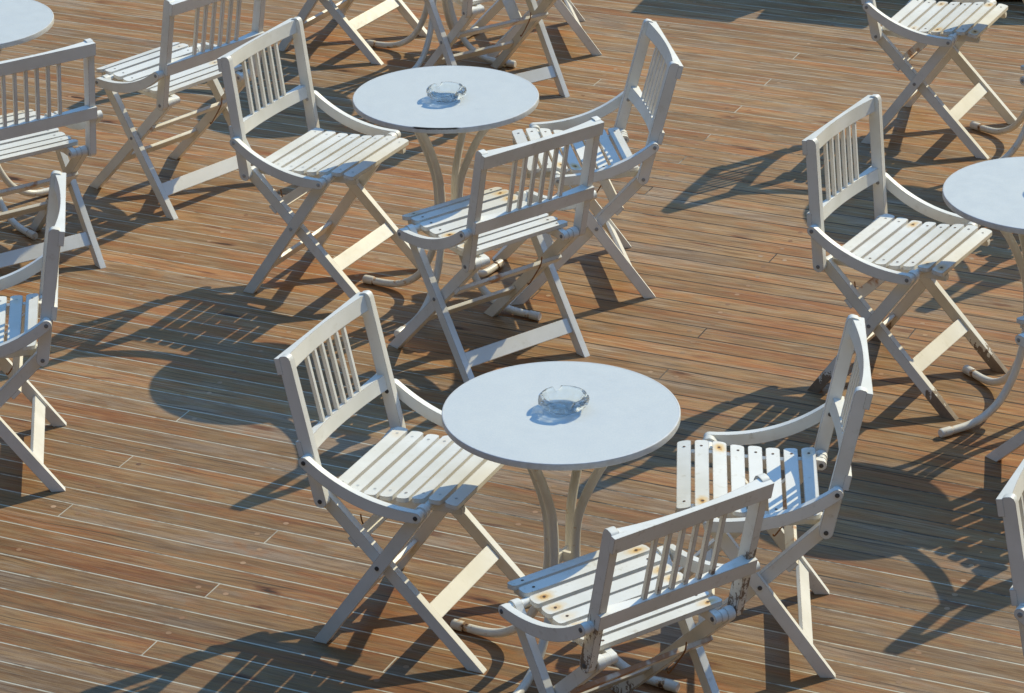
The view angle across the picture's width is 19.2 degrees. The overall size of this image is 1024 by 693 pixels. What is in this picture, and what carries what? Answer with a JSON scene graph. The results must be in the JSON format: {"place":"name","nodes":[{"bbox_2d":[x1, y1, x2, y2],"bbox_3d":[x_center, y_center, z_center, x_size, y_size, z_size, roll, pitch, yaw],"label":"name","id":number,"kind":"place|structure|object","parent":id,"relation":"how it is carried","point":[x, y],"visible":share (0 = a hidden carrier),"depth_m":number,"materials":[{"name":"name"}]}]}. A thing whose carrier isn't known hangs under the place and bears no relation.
{"place":"outdoors","nodes":[
{"label":"outdoors","id":0,"kind":"place"},
{"bbox_2d":[0,0,1023,692],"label":"deck","id":1,"kind":"structure","parent":0,"point":[278,658],"depth_m":9.82,"materials":[{"name":"brown wood"}]},
{"bbox_2d":[0,0,53,239],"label":"bistro table","id":2,"kind":"object","parent":1,"relation":"on","point":[22,21],"visible":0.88,"depth_m":10.85,"materials":[{"name":"paint"}]},
{"bbox_2d":[0,170,66,491],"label":"folding chair","id":3,"kind":"object","parent":1,"relation":"on","point":[17,344],"visible":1,"depth_m":9.02,"materials":[{"name":"white paint"}]},
{"bbox_2d":[0,38,105,268],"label":"folding chair","id":4,"kind":"object","parent":1,"relation":"on","point":[26,132],"visible":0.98,"depth_m":10.41,"materials":[{"name":"white paint"}]},
{"bbox_2d":[89,0,265,219],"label":"folding chair","id":5,"kind":"object","parent":1,"relation":"on","point":[165,71],"visible":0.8,"depth_m":11.03,"materials":[{"name":"white paint"}]},
{"bbox_2d":[217,17,432,297],"bbox_3d":[-0.622,-0.621,10.335,0.553,0.845,0.545,11,27,25],"label":"folding chair","id":6,"kind":"object","parent":1,"relation":"on","point":[315,160],"visible":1,"depth_m":10.31,"materials":[{"name":"white paint"}]},
{"bbox_2d":[278,0,426,64],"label":"folding chair","id":7,"kind":"object","parent":1,"relation":"on","point":[337,12],"visible":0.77,"depth_m":12.68,"materials":[{"name":"white paint"}]},
{"bbox_2d":[274,290,524,673],"bbox_3d":[-0.254,0.360,8.165,0.577,0.841,0.545,10,27,23],"label":"folding chair","id":8,"kind":"object","parent":1,"relation":"on","point":[411,479],"visible":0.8,"depth_m":8.10,"materials":[{"name":"white paint"}]},
{"bbox_2d":[366,0,516,67],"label":"bistro table","id":9,"kind":"object","parent":1,"relation":"on","point":[450,15],"visible":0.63,"depth_m":12.55,"materials":[{"name":"paint"}]},
{"bbox_2d":[353,66,541,336],"bbox_3d":[-0.213,-0.490,10.160,0.615,0.740,0.615,-11,26,-22],"label":"bistro table","id":10,"kind":"object","parent":1,"relation":"on","point":[400,100],"visible":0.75,"depth_m":10.03,"materials":[{"name":"paint"}]},
{"bbox_2d":[426,82,466,102],"bbox_3d":[-0.215,-0.832,9.970,0.134,0.040,0.134,-9,26,-18],"label":"ashtray","id":11,"kind":"object","parent":10,"relation":"on","point":[447,92],"visible":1,"depth_m":9.95,"materials":[{"name":"clear glass"}]},
{"bbox_2d":[389,116,603,382],"bbox_3d":[-0.070,-0.356,9.738,0.545,0.842,0.572,-19,30,-34],"label":"folding chair","id":12,"kind":"object","parent":1,"relation":"on","point":[475,225],"visible":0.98,"depth_m":9.65,"materials":[{"name":"white paint"}]},
{"bbox_2d":[423,0,569,97],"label":"folding chair","id":13,"kind":"object","parent":1,"relation":"on","point":[443,52],"visible":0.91,"depth_m":12.11,"materials":[{"name":"white paint"}]},
{"bbox_2d":[470,0,601,57],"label":"folding chair","id":14,"kind":"object","parent":1,"relation":"on","point":[570,13],"visible":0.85,"depth_m":12.61,"materials":[{"name":"white paint"}]},
{"bbox_2d":[442,361,680,692],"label":"bistro table","id":15,"kind":"object","parent":1,"relation":"on","point":[501,416],"visible":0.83,"depth_m":7.82,"materials":[{"name":"paint"}]},
{"bbox_2d":[538,385,589,415],"bbox_3d":[0.133,0.143,7.809,0.134,0.040,0.134,-4,25,-8],"label":"ashtray","id":16,"kind":"object","parent":15,"relation":"on","point":[564,400],"visible":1,"depth_m":7.81,"materials":[{"name":"clear glass"}]},
{"bbox_2d":[492,19,683,304],"bbox_3d":[0.245,-0.628,10.331,0.587,0.838,0.545,-4,25,-7],"label":"folding chair","id":17,"kind":"object","parent":1,"relation":"on","point":[651,102],"visible":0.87,"depth_m":10.26,"materials":[{"name":"white paint"}]},
{"bbox_2d":[498,473,773,692],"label":"folding chair","id":18,"kind":"object","parent":1,"relation":"on","point":[622,584],"visible":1,"depth_m":7.36,"materials":[{"name":"white paint"}]},
{"bbox_2d":[663,314,872,677],"bbox_3d":[0.648,0.392,8.064,0.569,0.842,0.545,1,24,3],"label":"folding chair","id":19,"kind":"object","parent":1,"relation":"on","point":[785,507],"visible":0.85,"depth_m":8.02,"materials":[{"name":"white paint"}]},
{"bbox_2d":[802,94,1007,420],"bbox_3d":[1.250,-0.285,9.532,0.542,0.846,0.545,13,28,28],"label":"folding chair","id":20,"kind":"object","parent":1,"relation":"on","point":[901,252],"visible":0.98,"depth_m":9.51,"materials":[{"name":"white paint"}]},
{"bbox_2d":[861,0,1021,158],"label":"folding chair","id":21,"kind":"object","parent":1,"relation":"on","point":[950,29],"visible":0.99,"depth_m":11.49,"materials":[{"name":"white paint"}]},
{"bbox_2d":[938,157,1023,437],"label":"bistro table","id":22,"kind":"object","parent":1,"relation":"on","point":[989,193],"visible":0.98,"depth_m":9.21,"materials":[{"name":"paint"}]},
{"bbox_2d":[970,0,1023,158],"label":"bistro table","id":23,"kind":"object","parent":1,"relation":"on","point":[1013,149],"visible":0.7,"depth_m":11.59,"materials":[{"name":"paint"}]},
{"bbox_2d":[985,315,1023,461],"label":"folding chair","id":24,"kind":"object","parent":1,"relation":"on","point":[1008,447],"visible":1,"depth_m":9.07,"materials":[{"name":"white paint"}]},
{"bbox_2d":[996,459,1023,655],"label":"folding chair","id":25,"kind":"object","parent":1,"relation":"on","point":[1010,503],"visible":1,"depth_m":7.17,"materials":[{"name":"white paint"}]},
{"bbox_2d":[1020,65,1023,84],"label":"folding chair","id":26,"kind":"object","parent":1,"relation":"on","point":[1022,77],"visible":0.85,"depth_m":10.91,"materials":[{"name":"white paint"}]},
{"bbox_2d":[0,0,1023,692],"bbox_3d":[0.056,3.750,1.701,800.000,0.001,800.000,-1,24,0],"label":"deck caulking","id":27,"kind":"structure","parent":0,"point":[480,372],"depth_m":9.69,"materials":[{"name":"rubber"}]}
]}

